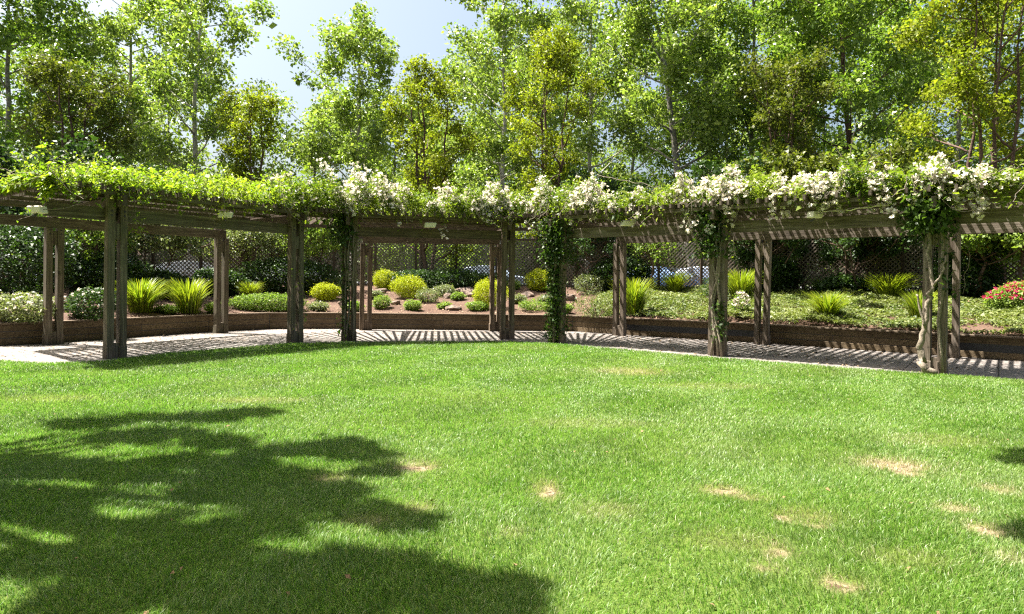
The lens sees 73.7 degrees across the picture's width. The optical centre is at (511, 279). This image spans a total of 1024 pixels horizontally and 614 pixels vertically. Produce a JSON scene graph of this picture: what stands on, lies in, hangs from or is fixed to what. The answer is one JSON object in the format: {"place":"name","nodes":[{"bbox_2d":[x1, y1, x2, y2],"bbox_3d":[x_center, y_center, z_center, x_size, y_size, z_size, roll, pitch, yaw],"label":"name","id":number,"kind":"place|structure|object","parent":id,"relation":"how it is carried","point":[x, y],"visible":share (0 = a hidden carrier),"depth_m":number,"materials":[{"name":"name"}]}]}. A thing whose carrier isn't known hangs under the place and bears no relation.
{"place":"outdoors","nodes":[
{"label":"outdoors","id":0,"kind":"place"},
{"bbox_2d":[0,340,1023,613],"bbox_3d":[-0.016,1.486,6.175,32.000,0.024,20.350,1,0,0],"label":"lawn","id":1,"kind":"structure","parent":0,"point":[846,584],"depth_m":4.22,"materials":[{"name":"plant"}]},
{"bbox_2d":[916,217,945,374],"bbox_3d":[6.889,0.272,11.241,0.350,2.617,0.286,1,0,0],"label":"old vine stem","id":2,"kind":"object","parent":1,"relation":"on","point":[923,365],"visible":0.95,"depth_m":11.28,"materials":[{"name":"brown plant"}]},
{"bbox_2d":[0,329,1023,379],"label":"path","id":3,"kind":"structure","parent":0,"point":[1011,369],"depth_m":15.04,"materials":[{"name":"grey concrete"}]},
{"bbox_2d":[0,180,306,358],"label":"pergola","id":4,"kind":"object","parent":3,"relation":"on","point":[109,214],"visible":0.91,"depth_m":14.56,"materials":[{"name":"brown wood"}]},
{"bbox_2d":[0,137,332,239],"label":"leafy vine","id":5,"kind":"object","parent":4,"relation":"attached to","point":[44,177],"visible":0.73,"depth_m":12.54,"materials":[{"name":"green plant"}]},
{"bbox_2d":[250,207,610,340],"bbox_3d":[-2.422,-0.080,17.811,10.795,3.109,4.897,1,0,0],"label":"pergola","id":6,"kind":"object","parent":3,"relation":"on","point":[376,228],"visible":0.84,"depth_m":17.16,"materials":[{"name":"brown wood"}]},
{"bbox_2d":[248,156,503,341],"bbox_3d":[-3.573,-0.733,16.862,6.964,4.394,3.940,1,0,-20],"label":"climbing rose","id":7,"kind":"object","parent":6,"relation":"attached to","point":[398,195],"visible":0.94,"depth_m":16.13,"materials":[{"name":"green plant"}]},
{"bbox_2d":[0,328,1017,374],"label":"fallen leaves","id":8,"kind":"object","parent":3,"relation":"on","point":[516,339],"visible":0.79,"depth_m":15.13,"materials":[{"name":"brown plant"}]},
{"bbox_2d":[0,312,1023,360],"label":"planter wall","id":9,"kind":"structure","parent":3,"relation":"on","point":[999,347],"depth_m":17.23,"materials":[{"name":"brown wood"}]},
{"bbox_2d":[548,182,1023,373],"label":"pergola","id":10,"kind":"object","parent":3,"relation":"on","point":[759,227],"visible":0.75,"depth_m":13.88,"materials":[{"name":"brown wood"}]},
{"bbox_2d":[455,170,662,342],"bbox_3d":[1.028,-0.602,17.640,6.756,4.265,4.199,1,0,27],"label":"climbing rose","id":11,"kind":"object","parent":10,"relation":"attached to","point":[587,195],"visible":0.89,"depth_m":16.21,"materials":[{"name":"green plant"}]},
{"bbox_2d":[599,153,882,356],"bbox_3d":[5.127,-0.505,14.919,5.785,4.127,4.242,1,0,36],"label":"climbing rose","id":12,"kind":"object","parent":10,"relation":"attached to","point":[729,186],"visible":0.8,"depth_m":13.68,"materials":[{"name":"green plant"}]},
{"bbox_2d":[815,117,1023,374],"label":"climbing rose","id":13,"kind":"object","parent":10,"relation":"attached to","point":[937,172],"visible":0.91,"depth_m":11.22,"materials":[{"name":"green plant"}]},
{"bbox_2d":[0,283,1023,338],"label":"planting bank","id":14,"kind":"structure","parent":0,"point":[429,307],"depth_m":20.44,"materials":[{"name":"soil"}]},
{"bbox_2d":[0,291,65,324],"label":"white flower bush","id":15,"kind":"object","parent":14,"relation":"on","point":[19,313],"visible":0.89,"depth_m":14.58,"materials":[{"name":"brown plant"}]},
{"bbox_2d":[0,209,82,299],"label":"dark shrub","id":16,"kind":"object","parent":14,"relation":"on","point":[7,285],"visible":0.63,"depth_m":16.92,"materials":[{"name":"green plant"}]},
{"bbox_2d":[0,136,103,279],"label":"understorey tree","id":17,"kind":"object","parent":14,"relation":"on","point":[9,165],"visible":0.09,"depth_m":19.93,"materials":[{"name":"green plant"}]},
{"bbox_2d":[20,207,139,288],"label":"tree","id":18,"kind":"object","parent":14,"relation":"on","point":[89,239],"visible":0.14,"depth_m":18.90,"materials":[{"name":"green plant"}]},
{"bbox_2d":[64,283,115,320],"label":"white flower bush","id":19,"kind":"object","parent":14,"relation":"on","point":[93,296],"visible":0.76,"depth_m":15.76,"materials":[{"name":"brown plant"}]},
{"bbox_2d":[64,250,153,294],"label":"dark shrub","id":20,"kind":"object","parent":14,"relation":"on","point":[135,271],"visible":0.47,"depth_m":18.96,"materials":[{"name":"green plant"}]},
{"bbox_2d":[115,277,180,312],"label":"grass clump","id":21,"kind":"object","parent":14,"relation":"on","point":[142,298],"visible":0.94,"depth_m":17.47,"materials":[{"name":"green plant"}]},
{"bbox_2d":[100,268,202,298],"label":"dark shrub","id":22,"kind":"object","parent":14,"relation":"on","point":[166,275],"visible":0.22,"depth_m":20.20,"materials":[{"name":"green plant"}]},
{"bbox_2d":[153,304,179,314],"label":"herb","id":23,"kind":"object","parent":14,"relation":"on","point":[168,309],"visible":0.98,"depth_m":17.95,"materials":[{"name":"green plant"}]},
{"bbox_2d":[103,191,235,280],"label":"tree","id":24,"kind":"object","parent":14,"relation":"on","point":[178,243],"visible":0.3,"depth_m":20.63,"materials":[{"name":"green plant"}]},
{"bbox_2d":[157,278,213,314],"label":"grass clump","id":25,"kind":"object","parent":14,"relation":"on","point":[188,297],"visible":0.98,"depth_m":18.30,"materials":[{"name":"green plant"}]},
{"bbox_2d":[191,266,251,295],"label":"dark shrub","id":26,"kind":"object","parent":14,"relation":"on","point":[206,273],"visible":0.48,"depth_m":21.92,"materials":[{"name":"green plant"}]},
{"bbox_2d":[234,280,262,300],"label":"grass clump","id":27,"kind":"object","parent":14,"relation":"on","point":[247,289],"visible":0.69,"depth_m":21.36,"materials":[{"name":"green plant"}]},
{"bbox_2d":[204,228,305,289],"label":"tree","id":28,"kind":"object","parent":14,"relation":"on","point":[267,239],"visible":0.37,"depth_m":23.90,"materials":[{"name":"green plant"}]},
{"bbox_2d":[228,291,307,311],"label":"clipped hedge","id":29,"kind":"object","parent":14,"relation":"on","point":[242,302],"visible":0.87,"depth_m":20.05,"materials":[{"name":"green plant"}]},
{"bbox_2d":[229,255,341,292],"bbox_3d":[-7.846,-0.179,23.861,4.120,1.467,2.142,1,0,0],"label":"dark shrub","id":30,"kind":"object","parent":14,"relation":"on","point":[265,280],"visible":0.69,"depth_m":23.42,"materials":[{"name":"green plant"}]},
{"bbox_2d":[275,204,341,281],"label":"tree","id":31,"kind":"object","parent":14,"relation":"on","point":[318,233],"visible":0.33,"depth_m":23.75,"materials":[{"name":"green plant"}]},
{"bbox_2d":[306,282,341,300],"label":"golden shrub","id":32,"kind":"object","parent":14,"relation":"on","point":[330,292],"visible":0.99,"depth_m":22.25,"materials":[{"name":"yellow plant"}]},
{"bbox_2d":[372,293,392,308],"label":"herb","id":33,"kind":"object","parent":14,"relation":"on","point":[378,301],"visible":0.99,"depth_m":21.03,"materials":[{"name":"green plant"}]},
{"bbox_2d":[372,268,397,288],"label":"golden shrub","id":34,"kind":"object","parent":14,"relation":"on","point":[380,283],"visible":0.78,"depth_m":24.98,"materials":[{"name":"yellow plant"}]},
{"bbox_2d":[388,273,426,297],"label":"golden shrub","id":35,"kind":"object","parent":14,"relation":"on","point":[398,283],"visible":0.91,"depth_m":22.90,"materials":[{"name":"yellow plant"}]},
{"bbox_2d":[361,53,488,279],"bbox_3d":[-3.386,-4.181,26.772,4.329,8.812,4.906,1,0,-44],"label":"olive tree","id":36,"kind":"object","parent":14,"relation":"on","point":[414,87],"visible":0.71,"depth_m":26.16,"materials":[{"name":"green plant"}]},
{"bbox_2d":[415,287,440,302],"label":"herb","id":37,"kind":"object","parent":14,"relation":"on","point":[423,294],"visible":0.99,"depth_m":22.16,"materials":[{"name":"green plant"}]},
{"bbox_2d":[382,267,508,289],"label":"dark shrub","id":38,"kind":"object","parent":14,"relation":"on","point":[454,281],"visible":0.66,"depth_m":24.77,"materials":[{"name":"green plant"}]},
{"bbox_2d":[464,300,488,310],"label":"herb","id":39,"kind":"object","parent":14,"relation":"on","point":[482,305],"visible":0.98,"depth_m":20.82,"materials":[{"name":"green plant"}]},
{"bbox_2d":[471,277,508,306],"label":"golden shrub","id":40,"kind":"object","parent":14,"relation":"on","point":[480,287],"visible":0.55,"depth_m":21.17,"materials":[{"name":"yellow plant"}]},
{"bbox_2d":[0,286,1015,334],"bbox_3d":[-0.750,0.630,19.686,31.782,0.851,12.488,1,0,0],"label":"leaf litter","id":41,"kind":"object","parent":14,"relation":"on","point":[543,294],"visible":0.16,"depth_m":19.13,"materials":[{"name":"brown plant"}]},
{"bbox_2d":[0,225,1023,291],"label":"lattice fence","id":42,"kind":"object","parent":14,"relation":"on","point":[416,250],"visible":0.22,"depth_m":24.42,"materials":[{"name":"brown wood"}]},
{"bbox_2d":[518,298,549,310],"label":"herb","id":43,"kind":"object","parent":14,"relation":"on","point":[528,305],"visible":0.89,"depth_m":20.94,"materials":[{"name":"green plant"}]},
{"bbox_2d":[524,268,550,290],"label":"golden shrub","id":44,"kind":"object","parent":14,"relation":"on","point":[535,284],"visible":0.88,"depth_m":25.14,"materials":[{"name":"yellow plant"}]},
{"bbox_2d":[494,22,608,271],"bbox_3d":[1.535,-4.963,27.097,4.637,10.593,4.635,1,0,0],"label":"olive tree","id":45,"kind":"object","parent":14,"relation":"on","point":[547,54],"visible":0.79,"depth_m":26.67,"materials":[{"name":"green plant"}]},
{"bbox_2d":[572,273,606,294],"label":"herb","id":46,"kind":"object","parent":14,"relation":"on","point":[587,290],"visible":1,"depth_m":23.97,"materials":[{"name":"green plant"}]},
{"bbox_2d":[571,291,612,317],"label":"herb","id":47,"kind":"object","parent":14,"relation":"on","point":[601,313],"visible":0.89,"depth_m":19.57,"materials":[{"name":"green plant"}]},
{"bbox_2d":[567,237,638,289],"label":"tree","id":48,"kind":"object","parent":14,"relation":"on","point":[580,241],"visible":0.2,"depth_m":24.82,"materials":[{"name":"green plant"}]},
{"bbox_2d":[582,255,655,290],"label":"dark shrub","id":49,"kind":"object","parent":14,"relation":"on","point":[605,269],"visible":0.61,"depth_m":24.29,"materials":[{"name":"green plant"}]},
{"bbox_2d":[606,277,654,315],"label":"grass clump","id":50,"kind":"object","parent":14,"relation":"on","point":[635,299],"visible":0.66,"depth_m":19.25,"materials":[{"name":"green plant"}]},
{"bbox_2d":[627,242,685,287],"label":"tree","id":51,"kind":"object","parent":14,"relation":"on","point":[646,248],"visible":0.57,"depth_m":23.61,"materials":[{"name":"green plant"}]},
{"bbox_2d":[654,271,690,292],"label":"grass clump","id":52,"kind":"object","parent":14,"relation":"on","point":[674,283],"visible":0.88,"depth_m":23.08,"materials":[{"name":"green plant"}]},
{"bbox_2d":[731,290,750,316],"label":"white flower bush","id":53,"kind":"object","parent":14,"relation":"on","point":[736,300],"visible":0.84,"depth_m":17.75,"materials":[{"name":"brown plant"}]},
{"bbox_2d":[728,267,763,298],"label":"grass clump","id":54,"kind":"object","parent":14,"relation":"on","point":[743,283],"visible":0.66,"depth_m":20.80,"materials":[{"name":"green plant"}]},
{"bbox_2d":[728,239,809,278],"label":"tree","id":55,"kind":"object","parent":14,"relation":"on","point":[746,255],"visible":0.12,"depth_m":21.95,"materials":[{"name":"green plant"}]},
{"bbox_2d":[748,253,804,292],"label":"dark shrub","id":56,"kind":"object","parent":14,"relation":"on","point":[788,278],"visible":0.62,"depth_m":21.38,"materials":[{"name":"green plant"}]},
{"bbox_2d":[587,284,1023,334],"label":"ground cover","id":57,"kind":"object","parent":14,"relation":"on","point":[974,307],"visible":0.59,"depth_m":17.82,"materials":[{"name":"green plant"}]},
{"bbox_2d":[799,291,862,320],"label":"grass clump","id":58,"kind":"object","parent":14,"relation":"on","point":[828,303],"visible":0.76,"depth_m":16.51,"materials":[{"name":"green plant"}]},
{"bbox_2d":[817,272,873,295],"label":"dark shrub","id":59,"kind":"object","parent":14,"relation":"on","point":[839,281],"visible":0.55,"depth_m":20.04,"materials":[{"name":"green plant"}]},
{"bbox_2d":[814,236,922,288],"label":"tree","id":60,"kind":"object","parent":14,"relation":"on","point":[829,248],"visible":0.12,"depth_m":19.91,"materials":[{"name":"green plant"}]},
{"bbox_2d":[860,273,919,299],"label":"grass clump","id":61,"kind":"object","parent":14,"relation":"on","point":[890,287],"visible":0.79,"depth_m":18.96,"materials":[{"name":"green plant"}]},
{"bbox_2d":[891,290,937,317],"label":"grass clump","id":62,"kind":"object","parent":14,"relation":"on","point":[913,309],"visible":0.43,"depth_m":16.00,"materials":[{"name":"green plant"}]},
{"bbox_2d":[921,246,1009,297],"bbox_3d":[12.247,-0.132,18.562,2.159,1.666,1.429,1,0,0],"label":"dark shrub","id":63,"kind":"object","parent":14,"relation":"on","point":[990,273],"visible":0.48,"depth_m":18.17,"materials":[{"name":"green plant"}]},
{"bbox_2d":[934,196,1023,297],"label":"tree","id":64,"kind":"object","parent":14,"relation":"on","point":[979,242],"visible":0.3,"depth_m":17.61,"materials":[{"name":"green plant"}]},
{"bbox_2d":[976,233,1023,293],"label":"tree","id":65,"kind":"object","parent":14,"relation":"on","point":[1021,260],"visible":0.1,"depth_m":17.76,"materials":[{"name":"green plant"}]},
{"bbox_2d":[980,278,1023,308],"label":"red rose bush","id":66,"kind":"object","parent":14,"relation":"on","point":[994,298],"visible":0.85,"depth_m":16.15,"materials":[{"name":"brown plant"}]},
{"bbox_2d":[0,0,1023,284],"label":"sky","id":67,"kind":"structure","parent":0,"point":[417,25],"materials":[{"name":"white"}]},
{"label":"car park","id":68,"kind":"structure","parent":0,"visible":0},
{"bbox_2d":[0,0,133,278],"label":"broadleaf tree","id":69,"kind":"object","parent":68,"relation":"on","point":[24,31],"visible":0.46,"depth_m":27.66,"materials":[{"name":"green plant"}]},
{"bbox_2d":[0,43,145,246],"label":"olive tree","id":70,"kind":"object","parent":68,"relation":"on","point":[54,77],"visible":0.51,"depth_m":24.93,"materials":[{"name":"green plant"}]},
{"bbox_2d":[0,43,153,280],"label":"broadleaf tree","id":71,"kind":"object","parent":68,"relation":"on","point":[4,105],"visible":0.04,"depth_m":37.73,"materials":[{"name":"green plant"}]},
{"bbox_2d":[19,133,166,272],"bbox_3d":[-13.464,-2.111,22.586,4.655,4.859,4.607,1,0,0],"label":"understorey tree","id":72,"kind":"object","parent":68,"relation":"on","point":[86,146],"visible":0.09,"depth_m":21.44,"materials":[{"name":"green plant"}]},
{"bbox_2d":[19,0,238,258],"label":"poplar tree","id":73,"kind":"object","parent":68,"relation":"on","point":[140,10],"visible":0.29,"depth_m":32.11,"materials":[{"name":"green plant"}]},
{"bbox_2d":[63,32,259,260],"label":"broadleaf tree","id":74,"kind":"object","parent":68,"relation":"on","point":[169,122],"visible":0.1,"depth_m":41.43,"materials":[{"name":"green plant"}]},
{"bbox_2d":[88,0,281,259],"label":"poplar tree","id":75,"kind":"object","parent":68,"relation":"on","point":[158,84],"visible":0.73,"depth_m":30.10,"materials":[{"name":"green plant"}]},
{"bbox_2d":[205,82,287,270],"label":"olive tree","id":76,"kind":"object","parent":68,"relation":"on","point":[249,159],"visible":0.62,"depth_m":26.67,"materials":[{"name":"green plant"}]},
{"bbox_2d":[232,82,382,264],"bbox_3d":[-11.829,-5.442,40.298,8.872,12.282,8.388,1,0,0],"label":"broadleaf tree","id":77,"kind":"object","parent":68,"relation":"on","point":[291,148],"visible":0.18,"depth_m":39.31,"materials":[{"name":"green plant"}]},
{"bbox_2d":[266,0,421,278],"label":"poplar tree","id":78,"kind":"object","parent":68,"relation":"on","point":[348,147],"visible":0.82,"depth_m":30.81,"materials":[{"name":"green plant"}]},
{"bbox_2d":[311,92,458,271],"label":"broadleaf tree","id":79,"kind":"object","parent":68,"relation":"on","point":[396,153],"visible":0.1,"depth_m":42.41,"materials":[{"name":"green plant"}]},
{"bbox_2d":[357,243,451,283],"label":"boundary bush","id":80,"kind":"object","parent":68,"relation":"on","point":[389,266],"visible":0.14,"depth_m":36.64,"materials":[{"name":"green plant"}]},
{"bbox_2d":[375,92,509,270],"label":"broadleaf tree","id":81,"kind":"object","parent":68,"relation":"on","point":[431,126],"visible":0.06,"depth_m":45.69,"materials":[{"name":"green plant"}]},
{"bbox_2d":[407,22,544,268],"bbox_3d":[-1.464,-6.990,41.181,8.414,15.599,8.640,1,0,43],"label":"broadleaf tree","id":82,"kind":"object","parent":68,"relation":"on","point":[486,166],"visible":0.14,"depth_m":39.23,"materials":[{"name":"green plant"}]},
{"bbox_2d":[444,227,545,276],"bbox_3d":[-0.653,-1.032,37.938,6.864,4.123,2.760,1,0,0],"label":"boundary bush","id":83,"kind":"object","parent":68,"relation":"on","point":[477,246],"visible":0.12,"depth_m":37.48,"materials":[{"name":"green plant"}]},
{"bbox_2d":[433,0,580,243],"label":"poplar tree","id":84,"kind":"object","parent":68,"relation":"on","point":[497,146],"visible":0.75,"depth_m":33.31,"materials":[{"name":"green plant"}]},
{"bbox_2d":[473,0,634,275],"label":"broadleaf tree","id":85,"kind":"object","parent":68,"relation":"on","point":[579,34],"visible":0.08,"depth_m":44.25,"materials":[{"name":"green plant"}]},
{"bbox_2d":[519,231,602,284],"bbox_3d":[3.046,-1.142,37.937,5.301,4.387,2.755,1,0,0],"label":"boundary bush","id":86,"kind":"object","parent":68,"relation":"on","point":[544,262],"visible":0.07,"depth_m":37.57,"materials":[{"name":"green plant"}]},
{"bbox_2d":[499,0,676,285],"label":"poplar tree","id":87,"kind":"object","parent":68,"relation":"on","point":[565,15],"visible":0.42,"depth_m":34.93,"materials":[{"name":"green plant"}]},
{"bbox_2d":[561,167,673,275],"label":"understorey tree","id":88,"kind":"object","parent":68,"relation":"on","point":[612,185],"visible":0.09,"depth_m":27.00,"materials":[{"name":"green plant"}]},
{"bbox_2d":[557,1,713,250],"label":"broadleaf tree","id":89,"kind":"object","parent":68,"relation":"on","point":[596,160],"visible":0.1,"depth_m":43.42,"materials":[{"name":"green plant"}]},
{"bbox_2d":[582,0,757,266],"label":"broadleaf tree","id":90,"kind":"object","parent":68,"relation":"on","point":[660,158],"visible":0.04,"depth_m":45.75,"materials":[{"name":"green plant"}]},
{"bbox_2d":[593,0,765,266],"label":"poplar tree","id":91,"kind":"object","parent":68,"relation":"on","point":[636,25],"visible":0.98,"depth_m":29.19,"materials":[{"name":"green plant"}]},
{"bbox_2d":[642,1,810,268],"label":"broadleaf tree","id":92,"kind":"object","parent":68,"relation":"on","point":[684,154],"visible":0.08,"depth_m":42.64,"materials":[{"name":"green plant"}]},
{"bbox_2d":[680,150,778,278],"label":"understorey tree","id":93,"kind":"object","parent":68,"relation":"on","point":[709,167],"visible":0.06,"depth_m":24.14,"materials":[{"name":"green plant"}]},
{"bbox_2d":[656,0,839,273],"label":"broadleaf tree","id":94,"kind":"object","parent":68,"relation":"on","point":[743,18],"visible":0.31,"depth_m":30.05,"materials":[{"name":"green plant"}]},
{"bbox_2d":[690,0,872,279],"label":"broadleaf tree","id":95,"kind":"object","parent":68,"relation":"on","point":[759,38],"visible":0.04,"depth_m":44.86,"materials":[{"name":"green plant"}]},
{"bbox_2d":[733,37,848,256],"bbox_3d":[10.210,-3.873,25.647,4.152,9.612,4.087,1,0,0],"label":"olive tree","id":96,"kind":"object","parent":68,"relation":"on","point":[790,81],"visible":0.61,"depth_m":24.97,"materials":[{"name":"green plant"}]},
{"bbox_2d":[737,145,844,288],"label":"understorey tree","id":97,"kind":"object","parent":68,"relation":"on","point":[782,166],"visible":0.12,"depth_m":22.62,"materials":[{"name":"green plant"}]},
{"bbox_2d":[719,0,951,278],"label":"broadleaf tree","id":98,"kind":"object","parent":68,"relation":"on","point":[871,114],"visible":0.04,"depth_m":43.35,"materials":[{"name":"green plant"}]},
{"bbox_2d":[718,0,968,275],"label":"broadleaf tree","id":99,"kind":"object","parent":68,"relation":"on","point":[828,13],"visible":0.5,"depth_m":27.98,"materials":[{"name":"green plant"}]},
{"bbox_2d":[809,139,926,283],"bbox_3d":[11.581,-1.761,22.461,4.576,5.224,4.758,1,0,0],"label":"understorey tree","id":100,"kind":"object","parent":68,"relation":"on","point":[825,162],"visible":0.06,"depth_m":21.65,"materials":[{"name":"green plant"}]},
{"bbox_2d":[816,0,987,281],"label":"broadleaf tree","id":101,"kind":"object","parent":68,"relation":"on","point":[862,118],"visible":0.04,"depth_m":43.90,"materials":[{"name":"green plant"}]},
{"bbox_2d":[818,3,1020,279],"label":"broadleaf tree","id":102,"kind":"object","parent":68,"relation":"on","point":[952,127],"visible":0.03,"depth_m":41.11,"materials":[{"name":"green plant"}]},
{"bbox_2d":[862,134,1001,289],"bbox_3d":[13.039,-1.750,21.439,4.491,5.378,4.692,1,0,0],"label":"understorey tree","id":103,"kind":"object","parent":68,"relation":"on","point":[910,158],"visible":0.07,"depth_m":21.09,"materials":[{"name":"green plant"}]},
{"bbox_2d":[855,0,1023,201],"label":"broadleaf tree","id":104,"kind":"object","parent":68,"relation":"on","point":[870,66],"visible":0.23,"depth_m":32.92,"materials":[{"name":"green plant"}]},
{"bbox_2d":[885,0,1023,290],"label":"crape myrtle","id":105,"kind":"object","parent":68,"relation":"on","point":[959,89],"visible":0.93,"depth_m":20.57,"materials":[{"name":"green plant"}]},
{"bbox_2d":[920,5,1023,278],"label":"broadleaf tree","id":106,"kind":"object","parent":68,"relation":"on","point":[937,120],"visible":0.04,"depth_m":43.78,"materials":[{"name":"green plant"}]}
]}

